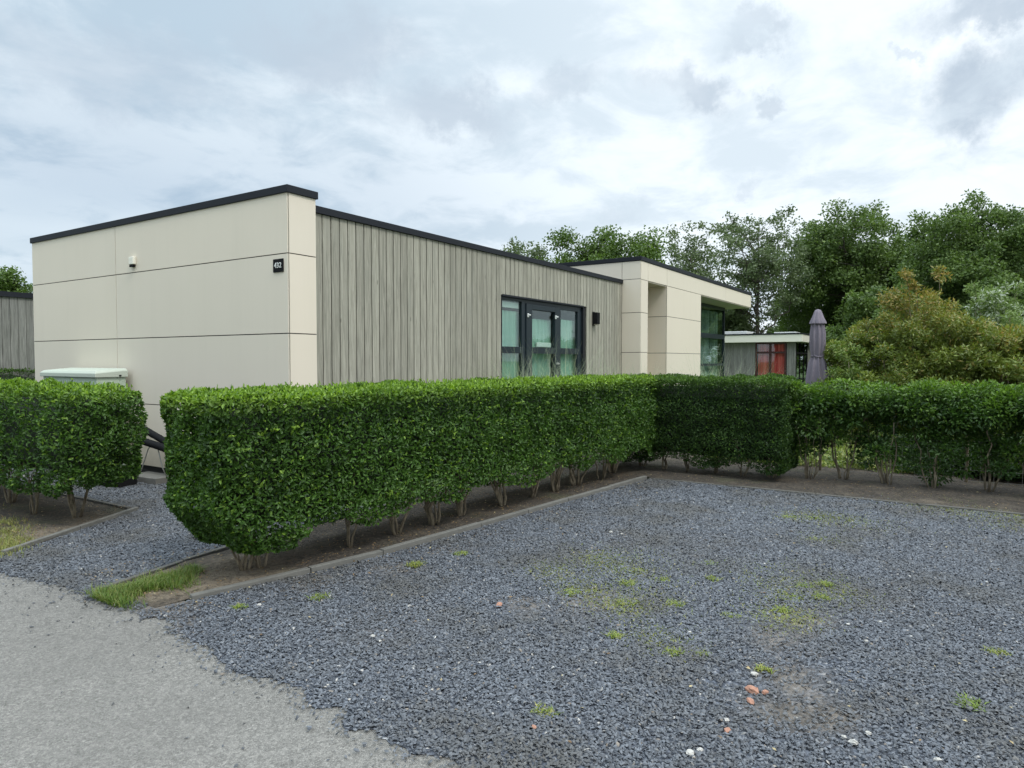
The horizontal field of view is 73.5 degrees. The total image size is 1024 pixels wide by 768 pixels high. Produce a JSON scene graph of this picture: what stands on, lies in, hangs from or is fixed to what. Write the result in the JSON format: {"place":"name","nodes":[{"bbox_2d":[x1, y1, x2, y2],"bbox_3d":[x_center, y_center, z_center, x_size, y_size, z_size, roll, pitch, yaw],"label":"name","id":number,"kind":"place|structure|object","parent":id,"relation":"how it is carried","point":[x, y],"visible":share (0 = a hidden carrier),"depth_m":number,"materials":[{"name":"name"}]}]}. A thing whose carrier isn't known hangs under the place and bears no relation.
{"place":"outdoors","nodes":[
{"label":"outdoors","id":0,"kind":"place"},
{"bbox_2d":[0,291,34,377],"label":"wooden building","id":1,"kind":"structure","parent":0,"point":[17,341],"depth_m":18.53,"materials":[{"name":"grey wood"}]},
{"bbox_2d":[131,437,164,452],"bbox_3d":[-4.718,1.008,9.056,2.211,0.594,0.128,1,2,31],"label":"hose","id":2,"kind":"object","parent":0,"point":[159,446],"visible":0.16,"depth_m":8.97,"materials":[{"name":"black rubber"}]},
{"bbox_2d":[0,572,460,767],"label":"road","id":3,"kind":"structure","parent":0,"point":[148,719],"depth_m":3.17,"materials":[{"name":"grey asphalt"}]},
{"bbox_2d":[0,576,480,767],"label":"scattered chips","id":4,"kind":"object","parent":3,"relation":"on","point":[235,765],"visible":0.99,"depth_m":3.62,"materials":[{"name":"gravel"}]},
{"bbox_2d":[0,464,1023,767],"bbox_3d":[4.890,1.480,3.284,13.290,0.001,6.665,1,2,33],"label":"gravel","id":5,"kind":"structure","parent":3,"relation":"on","point":[815,694],"depth_m":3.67,"materials":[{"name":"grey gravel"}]},
{"bbox_2d":[40,368,127,464],"bbox_3d":[-6.326,0.508,10.146,1.670,1.489,0.455,1,2,33],"label":"storage cabinet","id":6,"kind":"object","parent":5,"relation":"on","point":[102,375],"visible":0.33,"depth_m":9.81,"materials":[{"name":"white plastic"}]},
{"bbox_2d":[231,602,248,609],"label":"weed tuft","id":7,"kind":"object","parent":5,"relation":"on","point":[238,605],"visible":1,"depth_m":4.39,"materials":[{"name":"green plant"}]},
{"bbox_2d":[303,592,332,600],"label":"weed tuft","id":8,"kind":"object","parent":5,"relation":"on","point":[315,597],"visible":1,"depth_m":4.59,"materials":[{"name":"green plant"}]},
{"bbox_2d":[405,559,427,567],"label":"weed tuft","id":9,"kind":"object","parent":5,"relation":"on","point":[414,564],"visible":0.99,"depth_m":5.32,"materials":[{"name":"green plant"}]},
{"bbox_2d":[449,550,468,555],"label":"weed tuft","id":10,"kind":"object","parent":5,"relation":"on","point":[463,552],"visible":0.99,"depth_m":5.61,"materials":[{"name":"green plant"}]},
{"bbox_2d":[530,701,563,718],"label":"weed tuft","id":11,"kind":"object","parent":5,"relation":"on","point":[549,709],"visible":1,"depth_m":3.10,"materials":[{"name":"green plant"}]},
{"bbox_2d":[559,588,579,595],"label":"weed tuft","id":12,"kind":"object","parent":5,"relation":"on","point":[569,592],"visible":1,"depth_m":4.69,"materials":[{"name":"green plant"}]},
{"bbox_2d":[605,630,624,639],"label":"weed tuft","id":13,"kind":"object","parent":5,"relation":"on","point":[612,635],"visible":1,"depth_m":3.94,"materials":[{"name":"green plant"}]},
{"bbox_2d":[616,597,637,606],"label":"weed tuft","id":14,"kind":"object","parent":5,"relation":"on","point":[632,604],"visible":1,"depth_m":4.48,"materials":[{"name":"green plant"}]},
{"bbox_2d":[618,578,637,585],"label":"weed tuft","id":15,"kind":"object","parent":5,"relation":"on","point":[627,581],"visible":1,"depth_m":4.86,"materials":[{"name":"green plant"}]},
{"bbox_2d":[655,576,670,580],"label":"weed tuft","id":16,"kind":"object","parent":5,"relation":"on","point":[668,578],"visible":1,"depth_m":4.96,"materials":[{"name":"green plant"}]},
{"bbox_2d":[661,646,684,656],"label":"weed tuft","id":17,"kind":"object","parent":5,"relation":"on","point":[673,651],"visible":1,"depth_m":3.72,"materials":[{"name":"green plant"}]},
{"bbox_2d":[663,597,685,607],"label":"weed tuft","id":18,"kind":"object","parent":5,"relation":"on","point":[674,602],"visible":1,"depth_m":4.46,"materials":[{"name":"green plant"}]},
{"bbox_2d":[685,749,693,755],"bbox_3d":[0.716,1.486,2.765,0.036,0.021,0.033,2,17,20],"label":"pebble","id":19,"kind":"object","parent":5,"relation":"on","point":[689,752],"visible":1,"depth_m":2.76,"materials":[{"name":"white stone"}]},
{"bbox_2d":[503,509,889,662],"bbox_3d":[2.071,1.397,5.434,2.597,0.014,4.675,3,4,56],"label":"moss","id":20,"kind":"object","parent":5,"relation":"on","point":[796,614],"visible":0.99,"depth_m":4.54,"materials":[{"name":"green plant"}]},
{"bbox_2d":[691,648,711,658],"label":"weed tuft","id":21,"kind":"object","parent":5,"relation":"on","point":[702,652],"visible":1,"depth_m":3.71,"materials":[{"name":"green plant"}]},
{"bbox_2d":[705,574,723,581],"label":"weed tuft","id":22,"kind":"object","parent":5,"relation":"on","point":[710,578],"visible":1,"depth_m":4.96,"materials":[{"name":"green plant"}]},
{"bbox_2d":[724,727,730,732],"bbox_3d":[0.922,1.480,2.933,0.030,0.020,0.032,0,2,-13],"label":"brick piece","id":23,"kind":"object","parent":5,"relation":"on","point":[727,729],"visible":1,"depth_m":2.93,"materials":[{"name":"orange brick"}]},
{"bbox_2d":[722,611,740,618],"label":"weed tuft","id":24,"kind":"object","parent":5,"relation":"on","point":[731,615],"visible":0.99,"depth_m":4.26,"materials":[{"name":"green plant"}]},
{"bbox_2d":[746,697,754,704],"bbox_3d":[1.108,1.473,3.182,0.035,0.024,0.046,-1,19,-19],"label":"brick piece","id":25,"kind":"object","parent":5,"relation":"on","point":[750,701],"visible":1,"depth_m":3.17,"materials":[{"name":"orange brick"}]},
{"bbox_2d":[745,685,758,694],"bbox_3d":[1.150,1.468,3.289,0.070,0.034,0.051,2,12,23],"label":"brick piece","id":26,"kind":"object","parent":5,"relation":"on","point":[751,689],"visible":1,"depth_m":3.28,"materials":[{"name":"orange brick"}]},
{"bbox_2d":[751,663,775,673],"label":"weed tuft","id":27,"kind":"object","parent":5,"relation":"on","point":[762,668],"visible":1,"depth_m":3.51,"materials":[{"name":"green plant"}]},
{"bbox_2d":[528,491,1023,633],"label":"moss","id":28,"kind":"object","parent":5,"relation":"on","point":[768,560],"visible":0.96,"depth_m":5.35,"materials":[{"name":"green plant"}]},
{"bbox_2d":[772,604,792,613],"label":"weed tuft","id":29,"kind":"object","parent":5,"relation":"on","point":[783,609],"visible":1,"depth_m":4.36,"materials":[{"name":"green plant"}]},
{"bbox_2d":[779,591,799,600],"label":"weed tuft","id":30,"kind":"object","parent":5,"relation":"on","point":[788,595],"visible":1,"depth_m":4.60,"materials":[{"name":"green plant"}]},
{"bbox_2d":[794,582,813,588],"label":"weed tuft","id":31,"kind":"object","parent":5,"relation":"on","point":[803,584],"visible":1,"depth_m":4.83,"materials":[{"name":"green plant"}]},
{"bbox_2d":[812,592,831,600],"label":"weed tuft","id":32,"kind":"object","parent":5,"relation":"on","point":[823,597],"visible":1,"depth_m":4.58,"materials":[{"name":"green plant"}]},
{"bbox_2d":[816,579,833,587],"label":"weed tuft","id":33,"kind":"object","parent":5,"relation":"on","point":[826,584],"visible":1,"depth_m":4.84,"materials":[{"name":"green plant"}]},
{"bbox_2d":[848,739,858,744],"bbox_3d":[1.415,1.483,2.840,0.034,0.022,0.039,-8,-10,-26],"label":"pebble","id":34,"kind":"object","parent":5,"relation":"on","point":[853,741],"visible":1,"depth_m":2.83,"materials":[{"name":"white stone"}]},
{"bbox_2d":[954,692,987,711],"bbox_3d":[2.117,1.469,3.167,0.152,0.022,0.204,2,3,43],"label":"weed tuft","id":35,"kind":"object","parent":5,"relation":"on","point":[973,703],"visible":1,"depth_m":3.17,"materials":[{"name":"green plant"}]},
{"bbox_2d":[981,645,1011,655],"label":"weed tuft","id":36,"kind":"object","parent":5,"relation":"on","point":[998,651],"visible":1,"depth_m":3.72,"materials":[{"name":"green plant"}]},
{"bbox_2d":[0,0,1023,332],"label":"sky","id":37,"kind":"structure","parent":0,"point":[487,123],"materials":[{"name":"white"}]},
{"bbox_2d":[455,349,571,378],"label":"ornamental grass","id":38,"kind":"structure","parent":0,"point":[510,368],"depth_m":10.86,"materials":[{"name":"green plant"}]},
{"bbox_2d":[168,366,879,621],"bbox_3d":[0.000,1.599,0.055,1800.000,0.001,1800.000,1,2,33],"label":"ground","id":39,"kind":"structure","parent":0,"point":[436,480],"depth_m":8.86,"materials":[{"name":"brown soil"}]},
{"bbox_2d":[0,265,33,292],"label":"tree","id":40,"kind":"object","parent":39,"relation":"on","point":[10,281],"visible":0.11,"depth_m":60.14,"materials":[{"name":"green plant"}]},
{"bbox_2d":[0,367,34,381],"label":"privet hedge","id":41,"kind":"object","parent":39,"relation":"on","point":[4,376],"visible":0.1,"depth_m":18.32,"materials":[{"name":"green plant"}]},
{"bbox_2d":[1,507,138,554],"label":"kerb","id":42,"kind":"structure","parent":39,"relation":"on","point":[71,530],"depth_m":6.30,"materials":[{"name":"concrete"}]},
{"bbox_2d":[25,487,130,509],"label":"kerb","id":43,"kind":"structure","parent":39,"relation":"on","point":[102,502],"depth_m":7.53,"materials":[{"name":"concrete"}]},
{"bbox_2d":[85,597,185,612],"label":"gravel","id":44,"kind":"structure","parent":39,"relation":"on","point":[141,608],"depth_m":4.46,"materials":[{"name":"grey gravel"}]},
{"bbox_2d":[0,475,361,598],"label":"gravel","id":45,"kind":"structure","parent":39,"relation":"on","point":[41,580],"depth_m":5.49,"materials":[{"name":"grey gravel"}]},
{"bbox_2d":[0,485,125,550],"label":"soil","id":46,"kind":"structure","parent":45,"relation":"on","point":[52,510],"depth_m":7.03,"materials":[{"name":"brown soil"}]},
{"bbox_2d":[0,502,44,558],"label":"grass","id":47,"kind":"structure","parent":46,"relation":"on","point":[9,540],"depth_m":6.07,"materials":[{"name":"green plant"}]},
{"bbox_2d":[0,377,148,518],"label":"privet hedge","id":48,"kind":"object","parent":46,"relation":"on","point":[69,432],"visible":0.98,"depth_m":6.49,"materials":[{"name":"green plant"}]},
{"bbox_2d":[87,468,136,487],"bbox_3d":[-5.178,1.199,8.810,0.774,0.180,0.304,1,2,29],"label":"black crate","id":49,"kind":"object","parent":45,"relation":"on","point":[130,481],"visible":0.21,"depth_m":8.64,"materials":[{"name":"plastic"}]},
{"bbox_2d":[128,424,165,443],"bbox_3d":[-4.717,0.921,9.165,2.374,0.743,0.122,1,2,32],"label":"hose","id":50,"kind":"object","parent":45,"relation":"on","point":[156,436],"visible":0.1,"depth_m":9.13,"materials":[{"name":"black rubber"}]},
{"bbox_2d":[137,471,168,484],"bbox_3d":[-4.742,1.239,9.037,0.660,0.085,0.320,1,2,30],"label":"slab","id":51,"kind":"object","parent":45,"relation":"on","point":[149,477],"depth_m":8.86,"materials":[{"name":"concrete"}]},
{"bbox_2d":[141,447,165,474],"bbox_3d":[-4.807,0.987,9.099,0.606,0.409,0.035,1,2,24],"label":"wire prop","id":52,"kind":"object","parent":51,"relation":"on","point":[159,457],"visible":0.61,"depth_m":9.01,"materials":[{"name":"grey metal"}]},
{"bbox_2d":[190,550,382,599],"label":"kerb","id":53,"kind":"structure","parent":39,"relation":"on","point":[280,576],"depth_m":5.01,"materials":[{"name":"concrete"}]},
{"bbox_2d":[99,460,556,588],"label":"kerb","id":54,"kind":"structure","parent":39,"relation":"on","point":[199,555],"depth_m":5.34,"materials":[{"name":"concrete"}]},
{"bbox_2d":[130,468,647,607],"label":"soil","id":55,"kind":"structure","parent":39,"relation":"on","point":[231,572],"depth_m":6.21,"materials":[{"name":"brown soil"}]},
{"bbox_2d":[83,561,211,609],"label":"grass","id":56,"kind":"structure","parent":55,"relation":"on","point":[119,595],"depth_m":4.72,"materials":[{"name":"green plant"}]},
{"bbox_2d":[159,372,662,570],"bbox_3d":[-0.170,0.627,7.478,0.972,1.452,6.934,2,2,37],"label":"privet hedge","id":57,"kind":"object","parent":55,"relation":"on","point":[246,461],"visible":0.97,"depth_m":5.63,"materials":[{"name":"green plant"}]},
{"bbox_2d":[30,184,751,473],"bbox_3d":[0.234,-1.029,18.054,6.920,4.020,20.010,1,2,33],"label":"bungalow","id":58,"kind":"object","parent":39,"relation":"on","point":[288,284],"visible":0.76,"depth_m":9.91,"materials":[{"name":"beige concrete"}]},
{"bbox_2d":[502,296,580,377],"bbox_3d":[0.613,-0.369,13.324,0.090,2.425,3.107,1,2,33],"label":"window","id":59,"kind":"structure","parent":58,"relation":"in","point":[525,306],"depth_m":13.19,"materials":[{"name":"black metal"}]},
{"bbox_2d":[700,303,724,384],"bbox_3d":[6.158,-0.970,22.292,0.080,3.313,5.030,1,2,33],"label":"tall window","id":60,"kind":"structure","parent":58,"relation":"in","point":[703,335],"depth_m":23.93,"materials":[{"name":"black metal"}]},
{"bbox_2d":[380,476,646,554],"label":"kerb","id":61,"kind":"structure","parent":39,"relation":"on","point":[422,540],"depth_m":6.69,"materials":[{"name":"concrete"}]},
{"bbox_2d":[500,236,550,260],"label":"tree","id":62,"kind":"object","parent":39,"relation":"on","point":[518,249],"visible":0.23,"depth_m":43.13,"materials":[{"name":"green plant"}]},
{"bbox_2d":[448,332,605,378],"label":"ornamental grass","id":63,"kind":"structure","parent":39,"relation":"on","point":[528,365],"depth_m":11.34,"materials":[{"name":"green plant"}]},
{"bbox_2d":[509,341,648,454],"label":"ornamental grass","id":64,"kind":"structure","parent":39,"relation":"on","point":[589,371],"depth_m":11.57,"materials":[{"name":"green plant"}]},
{"bbox_2d":[535,224,623,262],"bbox_3d":[4.391,-4.527,40.908,7.233,9.672,6.449,-1,2,-25],"label":"tree","id":65,"kind":"object","parent":39,"relation":"on","point":[593,247],"visible":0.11,"depth_m":39.86,"materials":[{"name":"green plant"}]},
{"bbox_2d":[582,225,670,265],"bbox_3d":[6.231,-3.989,36.987,5.912,8.868,5.632,0,2,2],"label":"tree","id":66,"kind":"object","parent":39,"relation":"on","point":[647,248],"visible":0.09,"depth_m":36.26,"materials":[{"name":"green plant"}]},
{"bbox_2d":[661,220,731,280],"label":"tree","id":67,"kind":"object","parent":39,"relation":"on","point":[684,257],"visible":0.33,"depth_m":47.23,"materials":[{"name":"green plant"}]},
{"bbox_2d":[717,280,766,333],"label":"tree","id":68,"kind":"object","parent":39,"relation":"on","point":[734,322],"visible":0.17,"depth_m":54.44,"materials":[{"name":"green plant"}]},
{"bbox_2d":[689,204,822,333],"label":"tree","id":69,"kind":"object","parent":39,"relation":"on","point":[751,274],"visible":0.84,"depth_m":52.59,"materials":[{"name":"green plant"}]},
{"bbox_2d":[724,331,810,386],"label":"bungalow","id":70,"kind":"object","parent":39,"relation":"on","point":[790,351],"visible":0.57,"depth_m":41.75,"materials":[{"name":"grey wood"}]},
{"bbox_2d":[755,342,785,386],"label":"door","id":71,"kind":"structure","parent":70,"relation":"in","point":[770,352],"depth_m":41.30,"materials":[{"name":"black metal"}]},
{"bbox_2d":[796,342,807,383],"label":"corner window","id":72,"kind":"structure","parent":70,"relation":"in","point":[799,352],"depth_m":42.55,"materials":[{"name":"black glass"}]},
{"bbox_2d":[547,444,1023,512],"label":"soil","id":73,"kind":"structure","parent":39,"relation":"on","point":[792,479],"depth_m":8.81,"materials":[{"name":"brown soil"}]},
{"bbox_2d":[614,373,799,477],"bbox_3d":[2.646,0.551,9.712,2.605,1.450,0.983,1,2,33],"label":"privet hedge","id":74,"kind":"object","parent":73,"relation":"on","point":[711,417],"visible":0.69,"depth_m":9.22,"materials":[{"name":"green plant"}]},
{"bbox_2d":[706,433,924,473],"bbox_3d":[5.038,1.073,11.311,3.182,0.428,2.734,1,2,33],"label":"ground cover","id":75,"kind":"object","parent":73,"relation":"on","point":[827,456],"visible":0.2,"depth_m":10.30,"materials":[{"name":"green plant"}]},
{"bbox_2d":[817,339,875,441],"bbox_3d":[6.140,0.201,12.649,1.031,2.071,1.002,-1,2,-35],"label":"light shrub","id":76,"kind":"object","parent":73,"relation":"on","point":[856,359],"visible":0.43,"depth_m":12.52,"materials":[{"name":"green plant"}]},
{"bbox_2d":[774,377,1023,491],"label":"loose hedge","id":77,"kind":"object","parent":73,"relation":"on","point":[936,409],"visible":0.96,"depth_m":8.49,"materials":[{"name":"green plant"}]},
{"bbox_2d":[862,432,949,474],"bbox_3d":[5.835,1.013,9.978,1.414,0.676,1.234,-1,2,-29],"label":"bush","id":78,"kind":"object","parent":73,"relation":"on","point":[900,451],"visible":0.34,"depth_m":9.77,"materials":[{"name":"green plant"}]},
{"bbox_2d":[818,427,1023,484],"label":"wire fence","id":79,"kind":"object","parent":73,"relation":"on","point":[820,464],"visible":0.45,"depth_m":9.20,"materials":[{"name":"green metal"}]},
{"bbox_2d":[917,441,993,477],"bbox_3d":[6.233,1.031,9.609,1.094,0.682,1.274,1,2,33],"label":"bush","id":80,"kind":"object","parent":73,"relation":"on","point":[947,459],"visible":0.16,"depth_m":9.35,"materials":[{"name":"green plant"}]},
{"bbox_2d":[957,432,1023,481],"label":"bush","id":81,"kind":"object","parent":73,"relation":"on","point":[996,476],"visible":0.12,"depth_m":8.99,"materials":[{"name":"green plant"}]},
{"bbox_2d":[1006,457,1023,478],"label":"bush","id":82,"kind":"object","parent":73,"relation":"on","point":[1018,470],"visible":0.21,"depth_m":8.78,"materials":[{"name":"green plant"}]},
{"bbox_2d":[763,299,827,367],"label":"tree","id":83,"kind":"object","parent":39,"relation":"on","point":[772,331],"visible":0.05,"depth_m":64.52,"materials":[{"name":"green plant"}]},
{"bbox_2d":[805,309,827,387],"bbox_3d":[5.913,-0.150,13.303,0.554,2.590,0.554,0,2,10],"label":"parasol","id":84,"kind":"object","parent":39,"relation":"on","point":[816,366],"visible":0.85,"depth_m":13.19,"materials":[{"name":"fabric"}]},
{"bbox_2d":[650,477,1023,515],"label":"kerb","id":85,"kind":"structure","parent":39,"relation":"on","point":[920,504],"depth_m":7.80,"materials":[{"name":"concrete"}]},
{"bbox_2d":[769,197,911,356],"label":"tree","id":86,"kind":"object","parent":39,"relation":"on","point":[838,256],"visible":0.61,"depth_m":54.32,"materials":[{"name":"green plant"}]},
{"bbox_2d":[825,282,921,365],"bbox_3d":[20.239,-2.602,38.229,6.652,6.056,5.566,1,2,33],"label":"tree","id":87,"kind":"object","parent":39,"relation":"on","point":[862,305],"visible":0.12,"depth_m":37.98,"materials":[{"name":"green plant"}]},
{"bbox_2d":[837,236,933,326],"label":"tree","id":88,"kind":"object","parent":39,"relation":"on","point":[893,261],"visible":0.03,"depth_m":53.87,"materials":[{"name":"green plant"}]},
{"bbox_2d":[814,264,1023,444],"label":"bronze shrub","id":89,"kind":"object","parent":39,"relation":"on","point":[918,344],"visible":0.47,"depth_m":12.22,"materials":[{"name":"green plant"}]},
{"bbox_2d":[885,188,1023,324],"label":"tree","id":90,"kind":"object","parent":39,"relation":"on","point":[974,249],"visible":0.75,"depth_m":40.17,"materials":[{"name":"green plant"}]},
{"bbox_2d":[889,320,1023,441],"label":"bronze shrub","id":91,"kind":"object","parent":39,"relation":"on","point":[1011,342],"visible":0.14,"depth_m":11.64,"materials":[{"name":"green plant"}]},
{"bbox_2d":[950,280,1023,378],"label":"variegated shrub","id":92,"kind":"object","parent":39,"relation":"on","point":[1010,315],"visible":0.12,"depth_m":14.15,"materials":[{"name":"green plant"}]},
{"bbox_2d":[952,270,1023,329],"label":"tree","id":93,"kind":"object","parent":39,"relation":"on","point":[1001,277],"visible":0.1,"depth_m":36.96,"materials":[{"name":"green plant"}]},
{"bbox_2d":[996,220,1023,288],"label":"tree","id":94,"kind":"object","parent":39,"relation":"on","point":[1015,261],"visible":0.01,"depth_m":44.27,"materials":[{"name":"green plant"}]},
{"bbox_2d":[460,335,698,388],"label":"ornamental grass","id":95,"kind":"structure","parent":0,"point":[565,364],"depth_m":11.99,"materials":[{"name":"green plant"}]},
{"bbox_2d":[658,349,805,386],"bbox_3d":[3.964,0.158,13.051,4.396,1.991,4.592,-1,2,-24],"label":"ornamental grass","id":96,"kind":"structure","parent":0,"point":[718,371],"depth_m":12.97,"materials":[{"name":"green plant"}]}
]}

